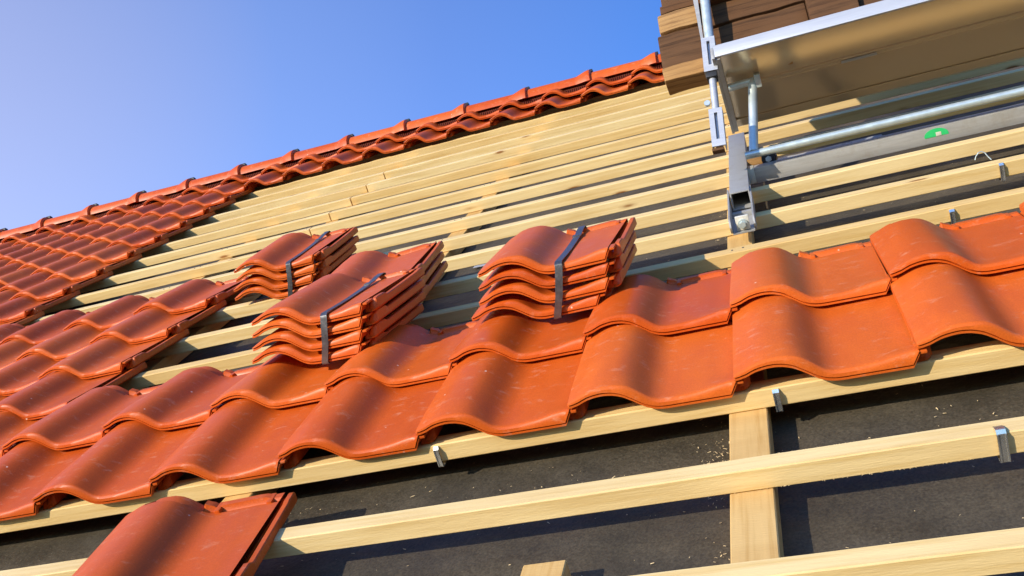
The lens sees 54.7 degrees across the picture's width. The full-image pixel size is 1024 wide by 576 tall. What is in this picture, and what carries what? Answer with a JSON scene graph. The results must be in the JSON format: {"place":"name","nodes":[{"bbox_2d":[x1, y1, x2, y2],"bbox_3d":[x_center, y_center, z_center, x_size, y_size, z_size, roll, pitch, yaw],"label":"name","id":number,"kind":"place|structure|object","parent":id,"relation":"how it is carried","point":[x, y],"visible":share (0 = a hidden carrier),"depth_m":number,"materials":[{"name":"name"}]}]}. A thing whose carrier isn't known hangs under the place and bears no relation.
{"place":"outdoors","nodes":[
{"label":"outdoors","id":0,"kind":"place"},
{"bbox_2d":[0,0,660,229],"label":"sky","id":1,"kind":"structure","parent":0,"point":[102,102],"materials":[{"name":"blue"}]},
{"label":"roof batten","id":2,"kind":"object","parent":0,"visible":0},
{"bbox_2d":[0,440,92,520],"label":"clay roof tile","id":3,"kind":"object","parent":2,"relation":"on","point":[29,470],"visible":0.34,"depth_m":3.16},
{"bbox_2d":[2,385,159,449],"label":"clay roof tile","id":4,"kind":"object","parent":3,"relation":"on","point":[81,420],"visible":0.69,"depth_m":3.44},
{"bbox_2d":[31,420,201,503],"bbox_3d":[-1.153,0.513,3.068,0.444,0.104,0.477,-12,17,16],"label":"clay roof tile","id":5,"kind":"object","parent":2,"relation":"on","point":[124,460],"visible":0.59,"depth_m":2.98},
{"bbox_2d":[102,365,259,429],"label":"clay roof tile","id":6,"kind":"object","parent":5,"relation":"on","point":[186,398],"visible":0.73,"depth_m":3.33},
{"bbox_2d":[148,398,319,483],"bbox_3d":[-0.767,0.431,2.954,0.444,0.105,0.477,-12,17,16],"label":"clay roof tile","id":7,"kind":"object","parent":2,"relation":"on","point":[236,440],"visible":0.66,"depth_m":2.86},
{"bbox_2d":[209,354,349,407],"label":"clay roof tile","id":8,"kind":"object","parent":7,"relation":"on","point":[279,381],"visible":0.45,"depth_m":3.18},
{"bbox_2d":[277,376,445,459],"bbox_3d":[-0.377,0.345,2.843,0.444,0.104,0.477,-12,18,16],"label":"clay roof tile","id":9,"kind":"object","parent":2,"relation":"on","point":[356,417],"visible":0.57,"depth_m":2.75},
{"bbox_2d":[324,321,477,386],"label":"clay roof tile","id":10,"kind":"object","parent":9,"relation":"on","point":[403,355],"visible":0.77,"depth_m":3.10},
{"bbox_2d":[251,303,423,363],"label":"clay roof tile","id":11,"kind":"object","parent":10,"relation":"on","point":[306,356],"visible":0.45,"depth_m":3.25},
{"bbox_2d":[252,291,425,350],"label":"clay roof tile","id":12,"kind":"object","parent":11,"relation":"on","point":[353,336],"visible":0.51,"depth_m":3.24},
{"bbox_2d":[251,279,424,337],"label":"clay roof tile","id":13,"kind":"object","parent":12,"relation":"on","point":[352,323],"visible":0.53,"depth_m":3.23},
{"bbox_2d":[251,267,424,325],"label":"clay roof tile","id":14,"kind":"object","parent":13,"relation":"on","point":[309,304],"visible":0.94,"depth_m":3.33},
{"bbox_2d":[320,272,385,363],"bbox_3d":[-0.538,0.095,3.418,0.074,0.174,0.490,-12,12,20],"label":"packing strap","id":15,"kind":"object","parent":11,"relation":"attached to","point":[324,332],"visible":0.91,"depth_m":3.21,"materials":[{"name":"metal"}]},
{"bbox_2d":[415,346,589,435],"bbox_3d":[0.009,0.265,2.727,0.444,0.104,0.477,-12,17,16],"label":"clay roof tile","id":16,"kind":"object","parent":2,"relation":"on","point":[491,393],"visible":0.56,"depth_m":2.64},
{"bbox_2d":[448,309,598,362],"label":"clay roof tile","id":17,"kind":"object","parent":16,"relation":"on","point":[513,335],"visible":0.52,"depth_m":2.94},
{"bbox_2d":[471,286,614,320],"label":"clay roof tile","id":18,"kind":"object","parent":17,"relation":"on","point":[527,306],"visible":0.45,"depth_m":3.05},
{"bbox_2d":[479,244,636,305],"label":"clay roof tile","id":19,"kind":"object","parent":18,"relation":"on","point":[547,295],"visible":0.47,"depth_m":3.03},
{"bbox_2d":[478,230,636,290],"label":"clay roof tile","id":20,"kind":"object","parent":19,"relation":"on","point":[570,277],"visible":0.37,"depth_m":3.02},
{"bbox_2d":[477,217,636,276],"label":"clay roof tile","id":21,"kind":"object","parent":20,"relation":"on","point":[540,249],"visible":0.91,"depth_m":3.11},
{"bbox_2d":[554,225,585,318],"bbox_3d":[0.194,-0.062,3.222,0.074,0.180,0.490,-13,12,17],"label":"packing strap","id":22,"kind":"object","parent":18,"relation":"attached to","point":[559,279],"visible":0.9,"depth_m":3.00,"materials":[{"name":"metal"}]},
{"bbox_2d":[567,320,750,408],"bbox_3d":[0.397,0.181,2.612,0.444,0.104,0.477,-12,17,16],"label":"clay roof tile","id":23,"kind":"object","parent":2,"relation":"on","point":[640,366],"visible":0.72,"depth_m":2.52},
{"bbox_2d":[583,269,742,335],"bbox_3d":[0.466,0.035,2.954,0.444,0.105,0.477,-12,13,16],"label":"clay roof tile","id":24,"kind":"object","parent":23,"relation":"on","point":[651,304],"visible":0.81,"depth_m":2.87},
{"bbox_2d":[732,290,931,381],"bbox_3d":[0.783,0.102,2.494,0.444,0.104,0.477,-12,17,16],"label":"clay roof tile","id":25,"kind":"object","parent":2,"relation":"on","point":[869,336],"visible":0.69,"depth_m":2.41,"materials":[{"name":"ceramic"}]},
{"bbox_2d":[730,241,897,307],"bbox_3d":[0.855,-0.046,2.843,0.444,0.105,0.477,-12,13,16],"label":"clay roof tile","id":26,"kind":"object","parent":25,"relation":"on","point":[843,273],"visible":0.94,"depth_m":2.76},
{"bbox_2d":[890,262,1023,348],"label":"clay roof tile","id":27,"kind":"object","parent":2,"relation":"on","point":[936,301],"visible":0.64,"depth_m":2.34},
{"bbox_2d":[870,211,1023,276],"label":"clay roof tile","id":28,"kind":"object","parent":27,"relation":"on","point":[991,244],"visible":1,"depth_m":2.67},
{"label":"counter batten","id":29,"kind":"object","parent":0,"visible":0},
{"bbox_2d":[229,173,728,300],"bbox_3d":[1.037,-0.496,4.367,5.293,0.056,0.054,-12,17,16],"label":"roof batten","id":30,"kind":"object","parent":29,"relation":"on","point":[657,196],"visible":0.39,"depth_m":4.55,"materials":[{"name":"brown wood"}]},
{"bbox_2d":[235,253,356,300],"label":"clay roof tile","id":31,"kind":"object","parent":30,"relation":"on","point":[268,292],"visible":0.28,"depth_m":4.58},
{"bbox_2d":[234,245,356,291],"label":"clay roof tile","id":32,"kind":"object","parent":31,"relation":"on","point":[266,281],"visible":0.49,"depth_m":4.55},
{"bbox_2d":[236,235,358,281],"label":"clay roof tile","id":33,"kind":"object","parent":32,"relation":"on","point":[328,260],"visible":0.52,"depth_m":4.53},
{"bbox_2d":[233,227,357,272],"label":"clay roof tile","id":34,"kind":"object","parent":33,"relation":"on","point":[278,254],"visible":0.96,"depth_m":4.64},
{"bbox_2d":[329,113,728,220],"bbox_3d":[1.320,-0.996,5.688,5.294,0.055,0.055,-12,17,16],"label":"roof batten","id":35,"kind":"object","parent":29,"relation":"on","point":[574,156],"visible":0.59,"depth_m":6.03,"materials":[{"name":"brown wood"}]},
{"bbox_2d":[351,103,726,204],"bbox_3d":[1.398,-1.121,6.016,5.280,0.054,0.055,-12,17,16],"label":"roof batten","id":36,"kind":"object","parent":29,"relation":"on","point":[666,122],"visible":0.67,"depth_m":6.36,"materials":[{"name":"brown wood"}]},
{"bbox_2d":[384,86,720,178],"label":"roof batten","id":37,"kind":"object","parent":29,"relation":"on","point":[631,112],"visible":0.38,"depth_m":7.02,"materials":[{"name":"brown wood"}]},
{"bbox_2d":[119,187,1023,390],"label":"roof batten","id":38,"kind":"object","parent":29,"relation":"on","point":[935,215],"visible":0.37,"depth_m":3.37,"materials":[{"name":"brown wood"}]},
{"bbox_2d":[146,154,1023,360],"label":"roof batten","id":39,"kind":"object","parent":29,"relation":"on","point":[941,181],"visible":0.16,"depth_m":3.66,"materials":[{"name":"brown wood"}]},
{"bbox_2d":[418,261,447,295],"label":"clay roof tile","id":40,"kind":"object","parent":39,"relation":"on","point":[436,275],"visible":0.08,"depth_m":3.95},
{"bbox_2d":[417,251,444,282],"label":"clay roof tile","id":41,"kind":"object","parent":40,"relation":"on","point":[433,265],"visible":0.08,"depth_m":3.94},
{"bbox_2d":[331,241,443,278],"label":"clay roof tile","id":42,"kind":"object","parent":41,"relation":"on","point":[371,264],"visible":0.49,"depth_m":3.99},
{"bbox_2d":[710,0,1023,234],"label":"roof scaffold","id":43,"kind":"object","parent":39,"relation":"on","point":[870,49],"visible":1,"depth_m":4.05,"materials":[{"name":"metal"}]},
{"bbox_2d":[693,0,726,154],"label":"guard post","id":44,"kind":"object","parent":43,"relation":"attached to","point":[717,122],"visible":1,"depth_m":4.07,"materials":[{"name":"metal"}]},
{"bbox_2d":[658,0,882,93],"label":"timber stack","id":45,"kind":"object","parent":43,"relation":"on","point":[679,41],"visible":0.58,"depth_m":4.25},
{"bbox_2d":[310,57,1023,234],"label":"roof batten","id":46,"kind":"object","parent":29,"relation":"on","point":[555,173],"visible":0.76,"depth_m":5.53,"materials":[{"name":"brown wood"}]},
{"bbox_2d":[354,68,1023,238],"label":"roof batten","id":47,"kind":"object","parent":29,"relation":"on","point":[878,109],"visible":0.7,"depth_m":5.09,"materials":[{"name":"brown wood"}]},
{"bbox_2d":[633,527,1023,575],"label":"roof batten","id":48,"kind":"object","parent":29,"relation":"on","point":[989,553],"visible":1,"depth_m":1.65,"materials":[{"name":"brown wood"}]},
{"bbox_3d":[-0.337,3.197,6.887,10.708,9.451,11.952,-12,-23,16],"label":"house","id":49,"kind":"object","parent":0,"visible":0},
{"bbox_2d":[0,65,1023,575],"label":"roofing membrane","id":50,"kind":"object","parent":49,"relation":"on","point":[938,501],"visible":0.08,"depth_m":2.40,"materials":[{"name":"fabric"}]},
{"bbox_2d":[192,218,301,279],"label":"counter batten","id":51,"kind":"object","parent":50,"relation":"on","point":[212,275],"visible":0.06,"depth_m":6.23,"materials":[{"name":"brown wood"}]},
{"bbox_2d":[23,268,250,326],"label":"roof batten","id":52,"kind":"object","parent":51,"relation":"on","point":[214,279],"visible":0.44,"depth_m":5.59,"materials":[{"name":"brown wood"}]},
{"bbox_2d":[44,252,257,313],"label":"roof batten","id":53,"kind":"object","parent":51,"relation":"on","point":[172,278],"visible":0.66,"depth_m":6.00,"materials":[{"name":"brown wood"}]},
{"bbox_2d":[79,227,311,292],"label":"roof batten","id":54,"kind":"object","parent":51,"relation":"on","point":[249,247],"visible":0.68,"depth_m":6.32,"materials":[{"name":"brown wood"}]},
{"bbox_2d":[113,211,331,274],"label":"roof batten","id":55,"kind":"object","parent":51,"relation":"on","point":[239,238],"visible":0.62,"depth_m":6.61,"materials":[{"name":"brown wood"}]},
{"bbox_2d":[141,197,352,257],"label":"roof batten","id":56,"kind":"object","parent":51,"relation":"on","point":[266,222],"visible":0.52,"depth_m":6.94,"materials":[{"name":"brown wood"}]},
{"bbox_2d":[168,184,367,242],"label":"roof batten","id":57,"kind":"object","parent":51,"relation":"on","point":[287,208],"visible":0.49,"depth_m":7.28,"materials":[{"name":"brown wood"}]},
{"bbox_2d":[191,172,385,228],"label":"roof batten","id":58,"kind":"object","parent":51,"relation":"on","point":[298,197],"visible":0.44,"depth_m":7.60,"materials":[{"name":"brown wood"}]},
{"bbox_2d":[138,200,373,389],"bbox_3d":[-1.461,0.140,4.978,0.095,0.064,7.668,-12,17,16],"label":"counter batten","id":59,"kind":"object","parent":50,"relation":"on","point":[164,362],"visible":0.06,"depth_m":4.67,"materials":[{"name":"brown wood"}]},
{"bbox_2d":[236,85,667,202],"bbox_3d":[-0.913,-1.070,8.102,10.800,0.055,0.056,-12,17,16],"label":"roof batten","id":60,"kind":"object","parent":59,"relation":"on","point":[501,130],"visible":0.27,"depth_m":7.93,"materials":[{"name":"brown wood"}]},
{"bbox_2d":[205,83,718,214],"bbox_3d":[-0.984,-0.945,7.772,10.800,0.054,0.055,-12,17,16],"label":"roof batten","id":61,"kind":"object","parent":59,"relation":"on","point":[472,145],"visible":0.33,"depth_m":7.57,"materials":[{"name":"brown wood"}]},
{"bbox_2d":[0,416,1023,575],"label":"roof batten","id":62,"kind":"object","parent":59,"relation":"on","point":[927,448],"visible":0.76,"depth_m":2.11,"materials":[{"name":"brown wood"}]},
{"bbox_2d":[72,492,296,575],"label":"clay roof tile","id":63,"kind":"object","parent":62,"relation":"on","point":[176,536],"visible":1,"depth_m":2.37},
{"bbox_2d":[0,340,1023,533],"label":"roof batten","id":64,"kind":"object","parent":59,"relation":"on","point":[967,359],"visible":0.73,"depth_m":2.50,"materials":[{"name":"brown wood"}]},
{"bbox_2d":[366,94,723,191],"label":"roof batten","id":65,"kind":"object","parent":59,"relation":"on","point":[547,142],"visible":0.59,"depth_m":6.70,"materials":[{"name":"brown wood"}]},
{"bbox_2d":[13,64,662,239],"bbox_3d":[-0.825,-1.252,8.531,10.080,0.209,0.036,-12,17,16],"label":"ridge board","id":66,"kind":"object","parent":50,"relation":"on","point":[642,81],"visible":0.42,"depth_m":8.20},
{"bbox_2d":[0,65,662,242],"bbox_3d":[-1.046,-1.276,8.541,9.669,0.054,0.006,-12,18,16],"label":"ridge tiles","id":67,"kind":"object","parent":66,"relation":"on","point":[66,224],"visible":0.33,"depth_m":8.54,"materials":[{"name":"ceramic"}]},
{"bbox_2d":[222,161,531,501],"bbox_3d":[-0.358,-0.095,4.652,0.094,0.064,7.668,-12,17,16],"label":"counter batten","id":68,"kind":"object","parent":50,"relation":"on","point":[446,254],"visible":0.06,"depth_m":4.89,"materials":[{"name":"brown wood"}]},
{"bbox_2d":[353,85,1023,253],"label":"roof batten","id":69,"kind":"object","parent":68,"relation":"on","point":[594,192],"visible":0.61,"depth_m":4.87,"materials":[{"name":"brown wood"}]},
{"bbox_2d":[520,560,570,575],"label":"timber offcut","id":70,"kind":"object","parent":50,"relation":"on","point":[557,568],"visible":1,"depth_m":2.00,"materials":[{"name":"brown wood"}]},
{"bbox_2d":[726,123,783,562],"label":"counter batten","id":71,"kind":"object","parent":50,"relation":"on","point":[755,528],"visible":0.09,"depth_m":2.03,"materials":[{"name":"brown wood"}]},
{"bbox_2d":[254,81,664,191],"bbox_3d":[-0.842,-1.195,8.432,10.800,0.055,0.055,-12,17,16],"label":"roof batten","id":72,"kind":"object","parent":71,"relation":"on","point":[602,97],"visible":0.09,"depth_m":8.26,"materials":[{"name":"brown wood"}]},
{"bbox_2d":[322,150,380,164],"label":"clay roof tile","id":73,"kind":"object","parent":72,"relation":"on","point":[349,156],"visible":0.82,"depth_m":8.23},
{"bbox_2d":[337,141,383,152],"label":"clay roof tile","id":74,"kind":"object","parent":73,"relation":"on","point":[357,147],"visible":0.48,"depth_m":8.52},
{"bbox_2d":[291,134,353,160],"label":"ridge tile","id":75,"kind":"object","parent":74,"relation":"on","point":[329,147],"visible":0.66,"depth_m":8.72,"materials":[{"name":"ceramic"}]},
{"bbox_2d":[362,139,422,154],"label":"clay roof tile","id":76,"kind":"object","parent":72,"relation":"on","point":[388,146],"visible":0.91,"depth_m":8.13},
{"bbox_2d":[375,131,421,142],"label":"clay roof tile","id":77,"kind":"object","parent":76,"relation":"on","point":[394,137],"visible":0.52,"depth_m":8.41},
{"bbox_2d":[348,119,410,143],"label":"ridge tile","id":78,"kind":"object","parent":77,"relation":"on","point":[376,135],"visible":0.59,"depth_m":8.57,"materials":[{"name":"ceramic"}]},
{"bbox_2d":[404,128,464,143],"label":"clay roof tile","id":79,"kind":"object","parent":72,"relation":"on","point":[429,135],"visible":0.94,"depth_m":8.02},
{"bbox_2d":[416,120,463,131],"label":"clay roof tile","id":80,"kind":"object","parent":79,"relation":"on","point":[435,126],"visible":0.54,"depth_m":8.31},
{"bbox_2d":[403,102,468,131],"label":"ridge tile","id":81,"kind":"object","parent":80,"relation":"on","point":[453,114],"visible":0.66,"depth_m":8.42,"materials":[{"name":"ceramic"}]},
{"bbox_2d":[446,116,507,132],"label":"clay roof tile","id":82,"kind":"object","parent":72,"relation":"on","point":[471,124],"visible":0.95,"depth_m":7.92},
{"bbox_2d":[457,108,505,120],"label":"clay roof tile","id":83,"kind":"object","parent":82,"relation":"on","point":[477,115],"visible":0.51,"depth_m":8.21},
{"bbox_2d":[462,86,529,114],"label":"ridge tile","id":84,"kind":"object","parent":83,"relation":"on","point":[520,94],"visible":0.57,"depth_m":8.27,"materials":[{"name":"ceramic"}]},
{"bbox_2d":[534,93,593,108],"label":"clay roof tile","id":85,"kind":"object","parent":72,"relation":"on","point":[558,101],"visible":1,"depth_m":7.69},
{"bbox_2d":[542,86,591,97],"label":"clay roof tile","id":86,"kind":"object","parent":85,"relation":"on","point":[561,92],"visible":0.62,"depth_m":7.99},
{"bbox_2d":[524,69,592,99],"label":"ridge tile","id":87,"kind":"object","parent":86,"relation":"on","point":[583,78],"visible":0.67,"depth_m":8.12,"materials":[{"name":"ceramic"}]},
{"bbox_2d":[628,71,663,83],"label":"clay roof tile","id":88,"kind":"object","parent":72,"relation":"on","point":[650,77],"visible":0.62,"depth_m":7.50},
{"bbox_2d":[631,64,662,73],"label":"clay roof tile","id":89,"kind":"object","parent":88,"relation":"on","point":[651,68],"visible":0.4,"depth_m":7.80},
{"bbox_2d":[588,51,658,81],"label":"ridge tile","id":90,"kind":"object","parent":89,"relation":"on","point":[626,68],"visible":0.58,"depth_m":7.96,"materials":[{"name":"ceramic"}]},
{"bbox_2d":[187,127,1023,328],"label":"roof batten","id":91,"kind":"object","parent":71,"relation":"on","point":[911,160],"visible":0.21,"depth_m":3.97,"materials":[{"name":"brown wood"}]},
{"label":"clay roof tile","id":92,"kind":"object","parent":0,"visible":0},
{"bbox_2d":[0,411,41,457],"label":"clay roof tile","id":93,"kind":"object","parent":92,"relation":"on","point":[12,425],"visible":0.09,"depth_m":3.69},
{"bbox_2d":[0,362,146,419],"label":"clay roof tile","id":94,"kind":"object","parent":93,"relation":"on","point":[48,395],"visible":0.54,"depth_m":3.91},
{"bbox_2d":[38,329,188,378],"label":"clay roof tile","id":95,"kind":"object","parent":94,"relation":"on","point":[107,356],"visible":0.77,"depth_m":4.19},
{"bbox_2d":[89,300,226,343],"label":"clay roof tile","id":96,"kind":"object","parent":95,"relation":"on","point":[150,324],"visible":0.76,"depth_m":4.53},
{"bbox_2d":[133,276,250,314],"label":"clay roof tile","id":97,"kind":"object","parent":96,"relation":"on","point":[194,294],"visible":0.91,"depth_m":4.86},
{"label":"clay roof tile","id":98,"kind":"object","parent":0,"visible":0},
{"bbox_2d":[0,353,58,395],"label":"clay roof tile","id":99,"kind":"object","parent":98,"relation":"on","point":[21,374],"visible":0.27,"depth_m":4.34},
{"bbox_2d":[15,324,104,360],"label":"clay roof tile","id":100,"kind":"object","parent":99,"relation":"on","point":[67,343],"visible":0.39,"depth_m":4.63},
{"bbox_2d":[63,295,153,330],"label":"clay roof tile","id":101,"kind":"object","parent":100,"relation":"on","point":[106,317],"visible":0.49,"depth_m":4.99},
{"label":"clay roof tile","id":102,"kind":"object","parent":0,"visible":0},
{"bbox_2d":[0,339,33,369],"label":"clay roof tile","id":103,"kind":"object","parent":102,"relation":"on","point":[11,351],"visible":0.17,"depth_m":4.87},
{"bbox_2d":[0,310,89,345],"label":"clay roof tile","id":104,"kind":"object","parent":103,"relation":"on","point":[45,329],"visible":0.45,"depth_m":5.11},
{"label":"clay roof tile","id":105,"kind":"object","parent":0,"visible":0},
{"bbox_2d":[0,311,44,325],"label":"clay roof tile","id":106,"kind":"object","parent":105,"relation":"on","point":[26,320],"visible":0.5,"depth_m":5.80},
{"bbox_2d":[0,290,80,322],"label":"clay roof tile","id":107,"kind":"object","parent":106,"relation":"on","point":[21,307],"visible":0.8,"depth_m":6.01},
{"bbox_2d":[9,271,112,300],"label":"clay roof tile","id":108,"kind":"object","parent":107,"relation":"on","point":[54,287],"visible":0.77,"depth_m":6.29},
{"bbox_2d":[45,254,141,281],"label":"clay roof tile","id":109,"kind":"object","parent":108,"relation":"on","point":[89,268],"visible":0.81,"depth_m":6.62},
{"bbox_2d":[78,238,168,263],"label":"clay roof tile","id":110,"kind":"object","parent":109,"relation":"on","point":[118,252],"visible":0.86,"depth_m":6.95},
{"bbox_2d":[107,224,192,247],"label":"clay roof tile","id":111,"kind":"object","parent":110,"relation":"on","point":[143,237],"visible":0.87,"depth_m":7.28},
{"bbox_2d":[133,211,214,232],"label":"clay roof tile","id":112,"kind":"object","parent":111,"relation":"on","point":[169,223],"visible":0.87,"depth_m":7.60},
{"bbox_2d":[159,199,235,218],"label":"clay roof tile","id":113,"kind":"object","parent":112,"relation":"on","point":[191,210],"visible":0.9,"depth_m":7.92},
{"bbox_2d":[182,188,254,206],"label":"clay roof tile","id":114,"kind":"object","parent":113,"relation":"on","point":[211,199],"visible":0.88,"depth_m":8.25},
{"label":"clay roof tile","id":115,"kind":"object","parent":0,"visible":0},
{"bbox_2d":[0,289,18,304],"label":"clay roof tile","id":116,"kind":"object","parent":115,"relation":"on","point":[6,295],"visible":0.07,"depth_m":6.55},
{"bbox_2d":[0,271,52,291],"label":"clay roof tile","id":117,"kind":"object","parent":116,"relation":"on","point":[22,284],"visible":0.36,"depth_m":6.75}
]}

